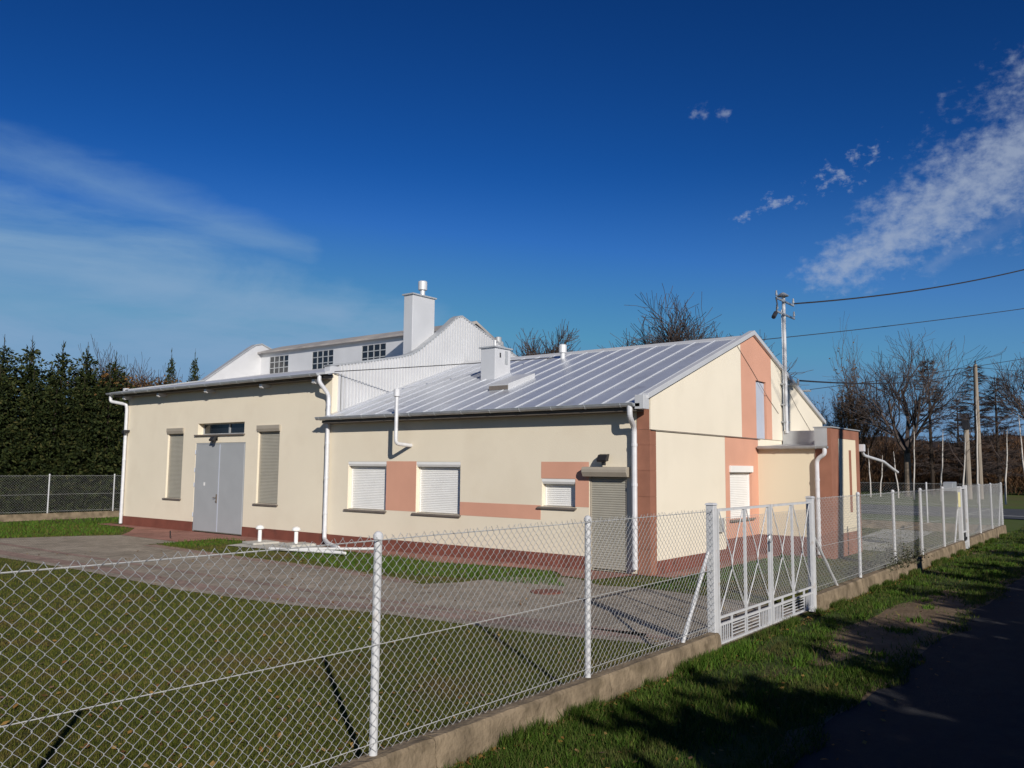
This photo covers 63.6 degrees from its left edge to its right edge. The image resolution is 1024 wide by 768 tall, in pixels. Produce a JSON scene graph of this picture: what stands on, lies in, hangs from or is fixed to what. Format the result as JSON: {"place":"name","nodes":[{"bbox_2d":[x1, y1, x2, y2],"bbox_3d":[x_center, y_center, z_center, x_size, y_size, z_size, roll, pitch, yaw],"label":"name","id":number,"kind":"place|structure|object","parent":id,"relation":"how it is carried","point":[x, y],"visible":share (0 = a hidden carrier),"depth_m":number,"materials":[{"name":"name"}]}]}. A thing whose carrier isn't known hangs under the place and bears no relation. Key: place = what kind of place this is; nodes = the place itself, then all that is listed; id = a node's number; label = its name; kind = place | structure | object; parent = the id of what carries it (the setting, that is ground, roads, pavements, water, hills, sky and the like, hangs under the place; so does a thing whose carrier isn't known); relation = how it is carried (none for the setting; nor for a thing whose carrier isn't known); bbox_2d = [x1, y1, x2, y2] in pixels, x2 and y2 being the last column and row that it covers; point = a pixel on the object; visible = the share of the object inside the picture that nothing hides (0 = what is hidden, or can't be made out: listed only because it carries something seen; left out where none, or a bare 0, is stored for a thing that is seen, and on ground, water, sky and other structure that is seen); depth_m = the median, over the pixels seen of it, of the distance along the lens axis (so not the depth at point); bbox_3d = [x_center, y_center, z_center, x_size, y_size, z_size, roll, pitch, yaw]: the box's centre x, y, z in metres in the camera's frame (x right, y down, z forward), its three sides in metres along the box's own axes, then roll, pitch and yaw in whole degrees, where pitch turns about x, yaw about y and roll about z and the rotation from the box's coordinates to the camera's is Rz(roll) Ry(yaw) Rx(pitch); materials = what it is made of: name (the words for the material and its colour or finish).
{"place":"outdoors","nodes":[
{"label":"outdoors","id":0,"kind":"place"},
{"bbox_2d":[101,523,634,579],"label":"red paving","id":1,"kind":"structure","parent":0,"point":[156,533],"depth_m":22.05,"materials":[{"name":"red brick"}]},
{"bbox_2d":[0,535,807,645],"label":"driveway","id":2,"kind":"structure","parent":0,"point":[115,547],"depth_m":15.07,"materials":[{"name":"grey concrete"}]},
{"bbox_2d":[144,544,417,582],"bbox_3d":[-5.998,4.196,19.683,10.847,0.001,0.623,-4,-8,40],"label":"paver border","id":3,"kind":"object","parent":2,"relation":"on","point":[402,580],"visible":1,"depth_m":18.99,"materials":[{"name":"grey concrete"}]},
{"bbox_2d":[0,550,647,638],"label":"paver border","id":4,"kind":"object","parent":2,"relation":"on","point":[236,591],"visible":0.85,"depth_m":13.66,"materials":[{"name":"grey concrete"}]},
{"bbox_2d":[0,543,686,641],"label":"paver border","id":5,"kind":"object","parent":2,"relation":"on","point":[406,603],"visible":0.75,"depth_m":14.29,"materials":[{"name":"grey concrete"}]},
{"bbox_2d":[530,589,562,593],"bbox_3d":[0.630,3.773,14.999,0.600,0.016,0.600,-4,-7,38],"label":"manhole cover","id":6,"kind":"object","parent":2,"relation":"on","point":[546,591],"visible":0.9,"depth_m":14.94,"materials":[{"name":"metal"}]},
{"bbox_2d":[0,516,973,767],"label":"lawn","id":7,"kind":"structure","parent":0,"point":[169,663],"depth_m":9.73,"materials":[{"name":"plant"}]},
{"bbox_2d":[0,474,120,521],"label":"chain link fence","id":8,"kind":"object","parent":7,"relation":"on","point":[50,516],"visible":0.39,"depth_m":33.46,"materials":[{"name":"metal"}]},
{"bbox_2d":[227,542,331,548],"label":"concrete slab","id":9,"kind":"structure","parent":7,"relation":"on","point":[267,546],"depth_m":22.85,"materials":[{"name":"grey concrete"}]},
{"bbox_2d":[242,540,278,544],"bbox_3d":[-7.214,4.538,23.628,0.806,0.059,0.763,6,-8,-44],"label":"concrete lid","id":10,"kind":"object","parent":9,"relation":"on","point":[256,542],"visible":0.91,"depth_m":23.48,"materials":[{"name":"grey concrete"}]},
{"bbox_2d":[256,525,263,541],"bbox_3d":[-7.232,4.316,23.665,0.250,0.540,0.250,-4,-7,38],"label":"vent pipe","id":11,"kind":"object","parent":10,"relation":"on","point":[259,527],"visible":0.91,"depth_m":23.61,"materials":[{"name":"white plastic"}]},
{"bbox_2d":[278,542,315,546],"bbox_3d":[-6.034,4.495,23.096,0.806,0.059,0.763,6,-8,-44],"label":"concrete lid","id":12,"kind":"object","parent":9,"relation":"on","point":[299,544],"visible":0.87,"depth_m":22.93,"materials":[{"name":"grey concrete"}]},
{"bbox_2d":[292,527,300,543],"bbox_3d":[-6.052,4.272,23.133,0.250,0.540,0.250,-4,-7,38],"label":"vent pipe","id":13,"kind":"object","parent":12,"relation":"on","point":[295,529],"visible":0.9,"depth_m":23.09,"materials":[{"name":"white plastic"}]},
{"bbox_2d":[269,547,345,554],"bbox_3d":[-5.272,4.276,21.159,2.624,0.100,0.067,-3,-7,30],"label":"plastic pipe","id":14,"kind":"object","parent":7,"relation":"on","point":[321,551],"visible":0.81,"depth_m":21.00,"materials":[{"name":"white plastic"}]},
{"bbox_2d":[291,547,342,551],"bbox_3d":[-5.073,4.318,21.413,1.811,0.070,0.067,-3,-7,31],"label":"plastic pipe","id":15,"kind":"object","parent":7,"relation":"on","point":[313,549],"visible":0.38,"depth_m":21.45,"materials":[{"name":"white plastic"}]},
{"bbox_2d":[310,547,373,549],"bbox_3d":[-4.448,4.278,21.407,2.271,0.180,0.067,-2,-6,24],"label":"plastic pipe","id":16,"kind":"object","parent":7,"relation":"on","point":[356,548],"visible":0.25,"depth_m":21.28,"materials":[{"name":"white plastic"}]},
{"bbox_2d":[0,547,866,767],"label":"fallen leaves","id":17,"kind":"object","parent":7,"relation":"on","point":[213,762],"visible":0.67,"depth_m":8.21,"materials":[{"name":"brown plant"}]},
{"bbox_2d":[105,281,898,575],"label":"utility building","id":18,"kind":"structure","parent":7,"relation":"on","point":[279,443],"depth_m":22.12,"materials":[{"name":"beige paint"}]},
{"bbox_2d":[162,428,183,499],"bbox_3d":[-11.842,2.803,28.991,1.140,2.491,0.198,-4,-7,38],"label":"shuttered window","id":19,"kind":"structure","parent":18,"relation":"in","point":[176,434],"depth_m":29.04,"materials":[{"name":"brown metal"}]},
{"bbox_2d":[192,442,245,533],"bbox_3d":[-9.705,3.409,27.187,2.846,2.950,0.122,-4,-7,38],"label":"double door","id":20,"kind":"structure","parent":18,"relation":"in","point":[219,469],"depth_m":27.15,"materials":[{"name":"grey metal"}]},
{"bbox_2d":[194,422,244,435],"bbox_3d":[-9.654,1.508,27.493,2.850,0.425,0.320,-4,-7,38],"label":"transom window","id":21,"kind":"structure","parent":18,"relation":"in","point":[218,429],"depth_m":27.61,"materials":[{"name":"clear glass"}]},
{"bbox_2d":[252,425,280,505],"bbox_3d":[-7.599,2.529,25.719,1.230,2.491,0.198,-4,-7,38],"label":"shuttered window","id":22,"kind":"structure","parent":18,"relation":"in","point":[269,434],"depth_m":25.76,"materials":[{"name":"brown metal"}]},
{"bbox_2d":[269,355,288,373],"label":"clerestory window","id":23,"kind":"structure","parent":18,"relation":"in","point":[278,364],"depth_m":35.03,"materials":[{"name":"white glass"}]},
{"bbox_2d":[312,349,332,368],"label":"clerestory window","id":24,"kind":"structure","parent":18,"relation":"in","point":[319,358],"depth_m":33.33,"materials":[{"name":"white glass"}]},
{"bbox_2d":[343,462,386,512],"bbox_3d":[-4.017,2.849,22.924,1.690,1.376,0.240,-4,-7,38],"label":"shuttered window","id":25,"kind":"structure","parent":18,"relation":"in","point":[368,485],"depth_m":22.99,"materials":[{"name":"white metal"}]},
{"bbox_2d":[361,343,385,360],"bbox_3d":[-5.265,-1.137,31.464,1.372,0.782,0.040,-4,-7,38],"label":"clerestory window","id":26,"kind":"structure","parent":18,"relation":"in","point":[375,351],"depth_m":31.47,"materials":[{"name":"white glass"}]},
{"bbox_2d":[411,462,460,516],"bbox_3d":[-1.901,2.703,21.293,1.680,1.376,0.240,-4,-7,38],"label":"shuttered window","id":27,"kind":"structure","parent":18,"relation":"in","point":[439,494],"depth_m":21.35,"materials":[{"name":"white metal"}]},
{"bbox_2d":[537,479,576,509],"bbox_3d":[1.076,2.532,18.995,1.070,0.686,0.240,-4,-7,38],"label":"shuttered window","id":28,"kind":"structure","parent":18,"relation":"in","point":[559,493],"depth_m":19.03,"materials":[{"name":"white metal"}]},
{"bbox_2d":[581,467,629,572],"bbox_3d":[2.062,2.944,18.031,1.140,2.260,0.260,-4,-7,38],"label":"shutter door","id":29,"kind":"structure","parent":18,"relation":"in","point":[608,485],"depth_m":18.09,"materials":[{"name":"white metal"}]},
{"bbox_2d":[729,466,755,521],"bbox_3d":[5.913,2.827,21.373,0.190,1.410,1.550,-4,-7,38],"label":"shuttered window","id":30,"kind":"structure","parent":18,"relation":"in","point":[739,475],"depth_m":21.45,"materials":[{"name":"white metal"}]},
{"bbox_2d":[756,382,764,438],"bbox_3d":[6.807,0.797,22.747,0.050,1.700,0.720,-4,-7,38],"label":"loft door","id":31,"kind":"structure","parent":18,"relation":"in","point":[759,391],"depth_m":22.77,"materials":[{"name":"white metal"}]},
{"bbox_2d":[771,290,810,432],"bbox_3d":[8.164,-0.604,24.285,0.346,4.120,3.118,-4,-7,38],"label":"service mast","id":32,"kind":"object","parent":18,"relation":"attached to","point":[784,315],"visible":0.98,"depth_m":23.99,"materials":[{"name":"grey metal"}]},
{"bbox_2d":[794,269,1023,303],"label":"overhead wire","id":33,"kind":"object","parent":32,"relation":"attached to","point":[906,291],"visible":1,"depth_m":26.73,"materials":[{"name":"black metal"}]},
{"bbox_2d":[862,537,931,572],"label":"dry weeds","id":34,"kind":"object","parent":7,"relation":"on","point":[908,557],"visible":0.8,"depth_m":17.61,"materials":[{"name":"brown plant"}]},
{"bbox_2d":[860,482,998,532],"bbox_3d":[11.570,4.968,34.665,15.511,1.876,0.160,-4,-7,38],"label":"chain link fence","id":35,"kind":"object","parent":7,"relation":"on","point":[907,524],"visible":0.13,"depth_m":31.54,"materials":[{"name":"metal"}]},
{"bbox_2d":[0,0,1023,442],"label":"sky","id":36,"kind":"structure","parent":0,"point":[218,179],"materials":[{"name":"blue"}]},
{"bbox_2d":[655,554,779,577],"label":"red paving","id":37,"kind":"structure","parent":0,"point":[699,569],"depth_m":18.89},
{"bbox_2d":[443,527,1023,767],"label":"grass verge","id":38,"kind":"object","parent":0,"point":[722,752],"depth_m":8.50,"materials":[{"name":"plant"}]},
{"bbox_2d":[0,509,721,767],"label":"chain link fence","id":39,"kind":"object","parent":38,"relation":"on","point":[465,738],"visible":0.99,"depth_m":6.27,"materials":[{"name":"metal"}]},
{"bbox_2d":[705,496,816,643],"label":"driveway gate","id":40,"kind":"structure","parent":39,"relation":"attached to","point":[811,600],"depth_m":11.50,"materials":[{"name":"white metal"}]},
{"bbox_2d":[660,634,769,681],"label":"kerb weeds","id":41,"kind":"object","parent":38,"relation":"on","point":[732,650],"visible":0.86,"depth_m":9.78,"materials":[{"name":"green plant"}]},
{"bbox_2d":[452,543,1023,767],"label":"fallen leaves","id":42,"kind":"object","parent":38,"relation":"on","point":[690,757],"visible":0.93,"depth_m":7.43,"materials":[{"name":"brown plant"}]},
{"bbox_2d":[809,487,965,612],"bbox_3d":[8.811,3.294,18.362,0.213,1.906,12.940,-4,-7,38],"label":"chain link fence","id":43,"kind":"object","parent":38,"relation":"on","point":[848,588],"visible":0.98,"depth_m":16.36,"materials":[{"name":"metal"}]},
{"bbox_2d":[943,482,956,490],"bbox_3d":[12.232,2.859,23.046,0.240,0.250,0.600,-4,-7,38],"label":"letter box","id":44,"kind":"object","parent":43,"relation":"attached to","point":[951,485],"visible":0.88,"depth_m":22.84,"materials":[{"name":"metal"}]},
{"bbox_2d":[958,492,960,506],"bbox_3d":[12.550,3.245,23.151,0.015,0.410,0.280,-4,-7,38],"label":"notice plate","id":45,"kind":"object","parent":43,"relation":"attached to","point":[959,502],"visible":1,"depth_m":23.11,"materials":[{"name":"yellow metal"}]},
{"bbox_2d":[957,485,969,548],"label":"side gate","id":46,"kind":"structure","parent":43,"relation":"attached to","point":[964,534],"depth_m":24.02,"materials":[{"name":"white metal"}]},
{"bbox_2d":[967,482,1006,549],"bbox_3d":[15.582,4.223,27.064,0.213,1.921,7.250,-4,-7,38],"label":"chain link fence","id":47,"kind":"object","parent":38,"relation":"on","point":[992,532],"visible":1,"depth_m":26.85,"materials":[{"name":"metal"}]},
{"bbox_2d":[727,477,1023,646],"bbox_3d":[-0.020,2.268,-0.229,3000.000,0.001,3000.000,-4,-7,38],"label":"ground","id":48,"kind":"structure","parent":0,"point":[1015,500],"depth_m":57.66,"materials":[{"name":"green plant"}]},
{"bbox_2d":[0,391,15,513],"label":"spruce tree","id":49,"kind":"object","parent":48,"relation":"on","point":[3,457],"visible":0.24,"depth_m":34.44,"materials":[{"name":"green plant"}]},
{"bbox_2d":[0,363,33,514],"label":"spruce tree","id":50,"kind":"object","parent":48,"relation":"on","point":[3,401],"visible":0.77,"depth_m":34.26,"materials":[{"name":"green plant"}]},
{"bbox_2d":[0,337,39,510],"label":"spruce tree","id":51,"kind":"object","parent":48,"relation":"on","point":[5,369],"visible":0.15,"depth_m":35.72,"materials":[{"name":"green plant"}]},
{"bbox_2d":[12,360,49,412],"bbox_3d":[-21.967,2.650,37.466,3.812,7.939,4.130,-2,-6,27],"label":"spruce tree","id":52,"kind":"object","parent":48,"relation":"on","point":[36,380],"visible":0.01,"depth_m":37.71,"materials":[{"name":"green plant"}]},
{"bbox_2d":[0,370,66,514],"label":"spruce tree","id":53,"kind":"object","parent":48,"relation":"on","point":[30,447],"visible":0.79,"depth_m":34.69,"materials":[{"name":"green plant"}]},
{"bbox_2d":[0,338,74,512],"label":"spruce tree","id":54,"kind":"object","parent":48,"relation":"on","point":[28,356],"visible":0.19,"depth_m":36.22,"materials":[{"name":"green plant"}]},
{"bbox_2d":[11,367,94,513],"bbox_3d":[-19.936,2.796,35.779,3.422,7.464,3.644,1,-6,-9],"label":"spruce tree","id":55,"kind":"object","parent":48,"relation":"on","point":[59,396],"visible":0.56,"depth_m":35.57,"materials":[{"name":"green plant"}]},
{"bbox_2d":[10,342,98,512],"bbox_3d":[-20.265,2.311,36.745,4.144,8.630,4.490,-4,-7,38],"label":"spruce tree","id":56,"kind":"object","parent":48,"relation":"on","point":[64,363],"visible":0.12,"depth_m":36.84,"materials":[{"name":"green plant"}]},
{"bbox_2d":[46,375,116,512],"bbox_3d":[-19.095,3.045,36.596,3.492,7.061,3.559,1,-6,-8],"label":"spruce tree","id":57,"kind":"object","parent":48,"relation":"on","point":[81,407],"visible":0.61,"depth_m":36.37,"materials":[{"name":"green plant"}]},
{"bbox_2d":[61,342,120,506],"bbox_3d":[-19.728,2.459,37.963,4.074,8.886,4.338,3,-6,-25],"label":"spruce tree","id":58,"kind":"object","parent":48,"relation":"on","point":[90,375],"visible":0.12,"depth_m":38.12,"materials":[{"name":"green plant"}]},
{"bbox_2d":[72,374,127,511],"bbox_3d":[-18.528,3.013,37.641,3.440,7.163,3.726,0,-6,4],"label":"spruce tree","id":59,"kind":"object","parent":48,"relation":"on","point":[108,421],"visible":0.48,"depth_m":37.44,"materials":[{"name":"green plant"}]},
{"bbox_2d":[82,351,135,509],"bbox_3d":[-18.779,2.680,38.802,4.234,8.562,4.316,-1,-6,11],"label":"spruce tree","id":60,"kind":"object","parent":48,"relation":"on","point":[115,375],"visible":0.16,"depth_m":38.74,"materials":[{"name":"green plant"}]},
{"bbox_2d":[69,343,176,422],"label":"bare tree","id":61,"kind":"object","parent":48,"relation":"on","point":[139,377],"visible":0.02,"depth_m":41.34,"materials":[{"name":"brown plant"}]},
{"bbox_2d":[49,336,201,446],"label":"bare tree","id":62,"kind":"object","parent":48,"relation":"on","point":[117,382],"visible":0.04,"depth_m":40.02,"materials":[{"name":"brown plant"}]},
{"bbox_2d":[164,350,177,384],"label":"spruce tree","id":63,"kind":"object","parent":48,"relation":"on","point":[171,370],"visible":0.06,"depth_m":42.72,"materials":[{"name":"green plant"}]},
{"bbox_2d":[186,349,199,381],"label":"spruce tree","id":64,"kind":"object","parent":48,"relation":"on","point":[194,368],"visible":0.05,"depth_m":43.98,"materials":[{"name":"green plant"}]},
{"bbox_2d":[505,319,580,356],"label":"bare tree","id":65,"kind":"object","parent":48,"relation":"on","point":[531,351],"visible":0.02,"depth_m":60.45,"materials":[{"name":"brown plant"}]},
{"bbox_2d":[597,284,811,386],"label":"bare tree","id":66,"kind":"object","parent":48,"relation":"on","point":[677,331],"visible":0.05,"depth_m":56.91,"materials":[{"name":"brown plant"}]},
{"bbox_2d":[816,395,850,428],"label":"bare tree","id":67,"kind":"object","parent":48,"relation":"on","point":[828,416],"visible":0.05,"depth_m":83.90,"materials":[{"name":"brown plant"}]},
{"bbox_2d":[805,311,902,471],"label":"bare tree","id":68,"kind":"object","parent":48,"relation":"on","point":[840,414],"visible":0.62,"depth_m":80.70,"materials":[{"name":"brown plant"}]},
{"bbox_2d":[863,451,872,495],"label":"birch sapling","id":69,"kind":"object","parent":48,"relation":"on","point":[869,472],"visible":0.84,"depth_m":71.62,"materials":[{"name":"white plant"}]},
{"bbox_2d":[875,451,889,496],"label":"birch sapling","id":70,"kind":"object","parent":48,"relation":"on","point":[882,466],"visible":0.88,"depth_m":71.94,"materials":[{"name":"white plant"}]},
{"bbox_2d":[861,385,934,490],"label":"bare tree","id":71,"kind":"object","parent":48,"relation":"on","point":[887,440],"visible":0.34,"depth_m":93.00,"materials":[{"name":"brown plant"}]},
{"bbox_2d":[892,451,903,496],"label":"birch sapling","id":72,"kind":"object","parent":48,"relation":"on","point":[894,454],"visible":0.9,"depth_m":69.39,"materials":[{"name":"white plant"}]},
{"bbox_2d":[908,422,917,499],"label":"birch sapling","id":73,"kind":"object","parent":48,"relation":"on","point":[914,463],"visible":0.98,"depth_m":65.84,"materials":[{"name":"white plant"}]},
{"bbox_2d":[824,328,1006,495],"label":"bare tree","id":74,"kind":"object","parent":48,"relation":"on","point":[905,445],"visible":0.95,"depth_m":74.31,"materials":[{"name":"brown plant"}]},
{"bbox_2d":[910,359,959,494],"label":"larch tree","id":75,"kind":"object","parent":48,"relation":"on","point":[932,464],"visible":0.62,"depth_m":77.73,"materials":[{"name":"brown plant"}]},
{"bbox_2d":[860,427,1023,493],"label":"woodland","id":76,"kind":"object","parent":48,"relation":"on","point":[892,449],"visible":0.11,"depth_m":91.54,"materials":[{"name":"brown plant"}]},
{"bbox_2d":[860,463,1023,494],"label":"undergrowth","id":77,"kind":"object","parent":48,"relation":"on","point":[888,480],"visible":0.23,"depth_m":85.51,"materials":[{"name":"brown plant"}]},
{"bbox_2d":[938,427,949,498],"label":"birch sapling","id":78,"kind":"object","parent":48,"relation":"on","point":[942,443],"visible":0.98,"depth_m":62.82,"materials":[{"name":"white plant"}]},
{"bbox_2d":[933,397,982,485],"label":"larch tree","id":79,"kind":"object","parent":48,"relation":"on","point":[959,465],"visible":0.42,"depth_m":81.02,"materials":[{"name":"brown plant"}]},
{"bbox_2d":[946,428,971,501],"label":"birch sapling","id":80,"kind":"object","parent":48,"relation":"on","point":[965,453],"visible":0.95,"depth_m":58.42,"materials":[{"name":"white plant"}]},
{"bbox_2d":[954,419,972,498],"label":"utility pole","id":81,"kind":"object","parent":48,"relation":"on","point":[966,426],"visible":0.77,"depth_m":67.91,"materials":[{"name":"grey concrete"}]},
{"bbox_2d":[972,393,983,502],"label":"birch sapling","id":82,"kind":"object","parent":48,"relation":"on","point":[976,441],"visible":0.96,"depth_m":58.45,"materials":[{"name":"white plant"}]},
{"bbox_2d":[974,360,983,498],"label":"utility pole","id":83,"kind":"object","parent":48,"relation":"on","point":[980,475],"visible":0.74,"depth_m":68.14,"materials":[{"name":"grey concrete"}]},
{"bbox_2d":[799,367,974,383],"bbox_3d":[23.552,-0.761,46.623,0.050,6.067,53.275,-3,-7,34],"label":"overhead wire","id":84,"kind":"object","parent":83,"relation":"attached to","point":[873,383],"visible":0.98,"depth_m":32.78,"materials":[{"name":"black metal"}]},
{"bbox_2d":[945,365,1017,483],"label":"larch tree","id":85,"kind":"object","parent":48,"relation":"on","point":[973,457],"visible":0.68,"depth_m":76.90,"materials":[{"name":"brown plant"}]},
{"bbox_2d":[962,376,1023,495],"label":"larch tree","id":86,"kind":"object","parent":48,"relation":"on","point":[1010,454],"visible":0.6,"depth_m":78.38,"materials":[{"name":"brown plant"}]},
{"bbox_2d":[973,353,1023,427],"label":"bare tree","id":87,"kind":"object","parent":48,"relation":"on","point":[1016,403],"visible":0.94,"depth_m":78.03,"materials":[{"name":"brown plant"}]},
{"bbox_2d":[987,426,1016,503],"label":"birch sapling","id":88,"kind":"object","parent":48,"relation":"on","point":[1007,461],"visible":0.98,"depth_m":57.66,"materials":[{"name":"white plant"}]},
{"bbox_2d":[1008,412,1023,469],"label":"birch sapling","id":89,"kind":"object","parent":48,"relation":"on","point":[1020,439],"visible":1,"depth_m":56.40,"materials":[{"name":"white plant"}]},
{"bbox_2d":[812,589,964,665],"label":"bare earth","id":90,"kind":"structure","parent":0,"point":[910,610],"depth_m":11.74,"materials":[{"name":"brown soil"}]},
{"bbox_2d":[759,570,1023,767],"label":"road shoulder","id":91,"kind":"object","parent":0,"point":[869,693],"visible":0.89,"depth_m":7.79},
{"bbox_2d":[862,529,933,550],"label":"yard path","id":92,"kind":"structure","parent":0,"point":[883,537],"depth_m":27.86,"materials":[{"name":"concrete"}]},
{"bbox_2d":[791,578,1023,767],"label":"road","id":93,"kind":"structure","parent":0,"point":[964,708],"depth_m":7.76,"materials":[{"name":"grey asphalt"}]},
{"bbox_2d":[860,435,1023,474],"bbox_3d":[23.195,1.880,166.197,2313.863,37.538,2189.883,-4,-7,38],"label":"hills","id":94,"kind":"structure","parent":0,"point":[934,445],"depth_m":511.59,"materials":[{"name":"plant"}]},
{"bbox_2d":[861,504,1023,519],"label":"crossing road","id":95,"kind":"structure","parent":0,"point":[1013,513],"depth_m":46.17,"materials":[{"name":"grey asphalt"}]},
{"bbox_3d":[26.526,-0.478,32.820,0.361,12.700,0.380,-4,-7,38],"label":"utility pole","id":96,"kind":"object","parent":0,"visible":0},
{"bbox_2d":[334,308,1023,371],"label":"overhead wire","id":97,"kind":"object","parent":96,"relation":"attached to","point":[762,339],"visible":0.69,"depth_m":28.09,"materials":[{"name":"black metal"}]},
{"bbox_2d":[810,358,1023,389],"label":"overhead wire","id":98,"kind":"object","parent":96,"relation":"attached to","point":[913,375],"visible":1,"depth_m":27.05,"materials":[{"name":"black metal"}]}
]}

